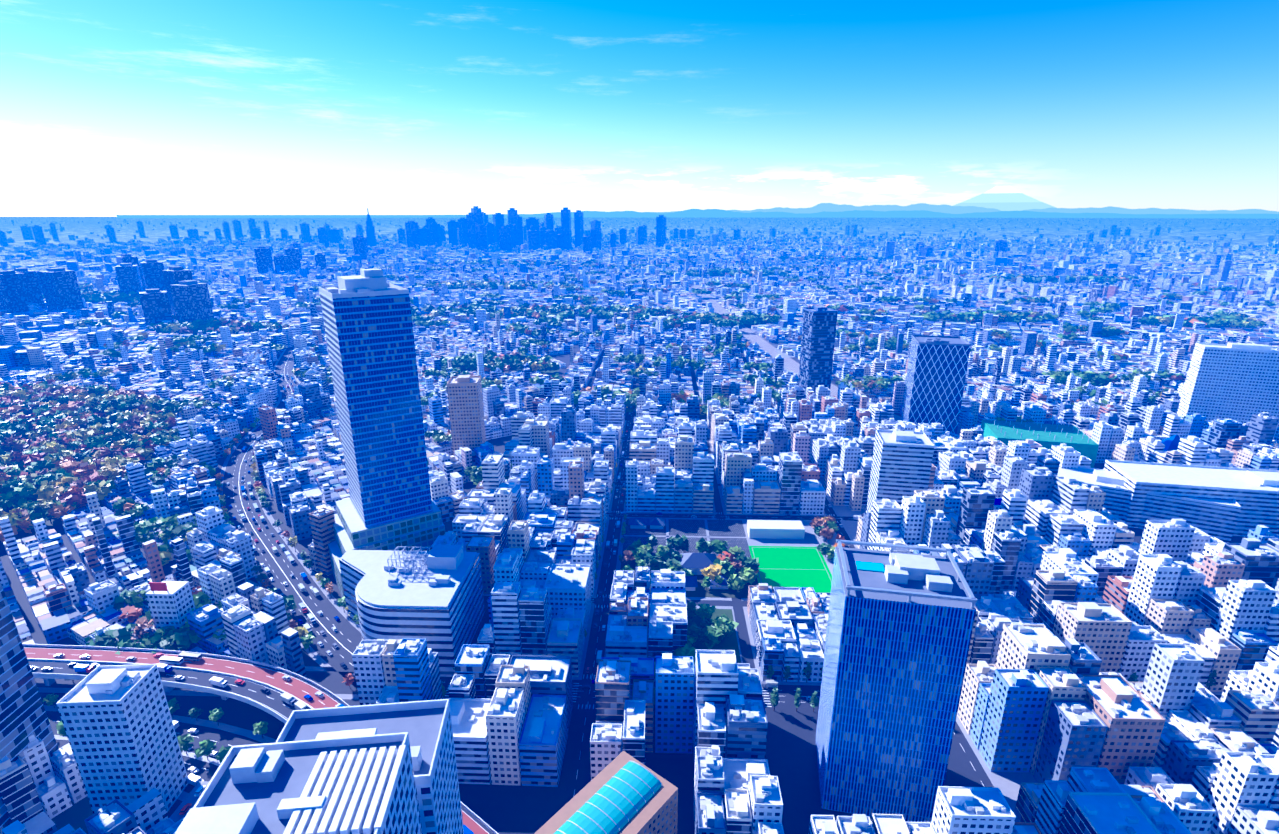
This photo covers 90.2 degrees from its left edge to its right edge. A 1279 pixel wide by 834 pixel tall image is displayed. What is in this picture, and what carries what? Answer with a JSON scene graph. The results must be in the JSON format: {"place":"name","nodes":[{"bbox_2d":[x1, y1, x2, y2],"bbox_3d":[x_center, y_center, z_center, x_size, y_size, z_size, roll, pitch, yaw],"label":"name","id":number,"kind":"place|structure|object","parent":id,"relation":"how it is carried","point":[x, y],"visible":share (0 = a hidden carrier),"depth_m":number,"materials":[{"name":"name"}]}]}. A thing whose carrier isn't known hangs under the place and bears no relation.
{"place":"outdoors","nodes":[
{"label":"outdoors","id":0,"kind":"place"},
{"bbox_2d":[0,217,1278,833],"bbox_3d":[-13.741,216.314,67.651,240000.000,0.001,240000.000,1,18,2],"label":"ground","id":1,"kind":"structure","parent":0,"point":[236,713],"depth_m":9151.37,"materials":[{"name":"grey concrete"}]},
{"bbox_2d":[174,699,463,833],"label":"building","id":2,"kind":"structure","parent":1,"relation":"on","point":[388,768],"depth_m":137.98,"materials":[{"name":"white concrete"}]},
{"bbox_2d":[319,268,444,602],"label":"skyscraper","id":3,"kind":"structure","parent":1,"relation":"on","point":[389,504],"depth_m":382.30,"materials":[{"name":"blue glass"}]},
{"bbox_2d":[339,544,484,676],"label":"curved office","id":4,"kind":"structure","parent":1,"relation":"on","point":[433,597],"depth_m":334.54,"materials":[{"name":"white concrete"}]},
{"bbox_2d":[534,751,677,833],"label":"glass-roofed building","id":5,"kind":"structure","parent":1,"relation":"on","point":[623,792],"depth_m":220.62,"materials":[{"name":"glass"}]},
{"bbox_2d":[0,260,1240,662],"bbox_3d":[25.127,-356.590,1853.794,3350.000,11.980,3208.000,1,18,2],"label":"parks and temple","id":6,"kind":"object","parent":1,"relation":"on","point":[786,552],"visible":0.35,"depth_m":457.87,"materials":[{"name":"soil"}]},
{"bbox_2d":[0,206,1278,833],"bbox_3d":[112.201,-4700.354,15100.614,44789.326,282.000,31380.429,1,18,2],"label":"city","id":7,"kind":"object","parent":1,"relation":"on","point":[1038,736],"visible":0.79,"depth_m":560.98},
{"bbox_2d":[0,326,1278,833],"bbox_3d":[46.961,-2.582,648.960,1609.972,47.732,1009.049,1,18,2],"label":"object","id":8,"kind":"object","parent":7,"relation":"on","point":[1146,804],"visible":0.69,"depth_m":340.12,"materials":[{"name":"white concrete"}]},
{"bbox_2d":[0,254,1278,762],"bbox_3d":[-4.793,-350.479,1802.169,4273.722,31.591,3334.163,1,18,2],"label":"trees","id":9,"kind":"object","parent":1,"relation":"on","point":[58,468],"visible":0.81,"depth_m":735.38,"materials":[{"name":"green plant"}]},
{"bbox_2d":[0,309,1278,833],"bbox_3d":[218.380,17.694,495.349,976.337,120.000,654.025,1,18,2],"label":"large buildings","id":10,"kind":"structure","parent":1,"relation":"on","point":[126,751],"depth_m":456.44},
{"bbox_2d":[56,306,1278,706],"bbox_3d":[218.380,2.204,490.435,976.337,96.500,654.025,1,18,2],"label":"landmark roofs","id":11,"kind":"structure","parent":10,"relation":"on","point":[110,678],"depth_m":463.39,"materials":[{"name":"white concrete"}]},
{"bbox_2d":[1161,434,1179,450],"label":"glass pyramid","id":12,"kind":"object","parent":10,"relation":"on","point":[1171,443],"visible":0.31,"depth_m":598.23,"materials":[{"name":"blue glass"}]},
{"bbox_2d":[901,335,970,435],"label":"diagrid tower","id":13,"kind":"structure","parent":1,"relation":"on","point":[935,377],"depth_m":674.99,"materials":[{"name":"blue glass"}]},
{"bbox_2d":[981,417,1098,467],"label":"golf driving range net","id":14,"kind":"object","parent":1,"relation":"on","point":[1047,436],"visible":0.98,"depth_m":610.68,"materials":[{"name":"green fabric"}]},
{"bbox_2d":[0,0,1278,216],"label":"sky","id":15,"kind":"structure","parent":0,"point":[109,108],"materials":[{"name":"blue"}]},
{"bbox_2d":[34,285,1246,833],"bbox_3d":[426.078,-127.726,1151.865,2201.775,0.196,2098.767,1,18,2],"label":"roads","id":16,"kind":"structure","parent":0,"point":[790,757],"depth_m":315.80,"materials":[{"name":"grey asphalt"}]},
{"bbox_2d":[22,643,498,833],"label":"expressway","id":17,"kind":"structure","parent":16,"relation":"on","point":[256,676],"depth_m":308.69,"materials":[{"name":"asphalt"}]},
{"bbox_2d":[30,374,960,833],"bbox_3d":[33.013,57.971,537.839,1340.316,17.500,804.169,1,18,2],"label":"cars","id":18,"kind":"object","parent":16,"relation":"on","point":[220,682],"visible":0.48,"depth_m":320.10,"materials":[{"name":"paint"}]},
{"bbox_2d":[483,347,1222,821],"bbox_3d":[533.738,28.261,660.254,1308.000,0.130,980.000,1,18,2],"label":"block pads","id":19,"kind":"object","parent":16,"relation":"on","point":[1007,785],"visible":0.12,"depth_m":395.67,"materials":[{"name":"grey concrete"}]},
{"bbox_2d":[898,420,959,438],"bbox_3d":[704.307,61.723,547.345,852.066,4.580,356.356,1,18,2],"label":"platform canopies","id":20,"kind":"object","parent":16,"relation":"on","point":[957,435],"visible":0.04,"depth_m":675.82,"materials":[{"name":"white"}]},
{"bbox_2d":[116,186,1278,218],"bbox_3d":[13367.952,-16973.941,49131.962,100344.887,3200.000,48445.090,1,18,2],"label":"mountains","id":21,"kind":"structure","parent":0,"point":[1003,202],"depth_m":55712.05,"materials":[{"name":"blue stone"}]},
{"bbox_2d":[815,539,977,821],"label":"striped tower","id":22,"kind":"structure","parent":0,"point":[899,633],"depth_m":235.71,"materials":[{"name":"blue glass"}]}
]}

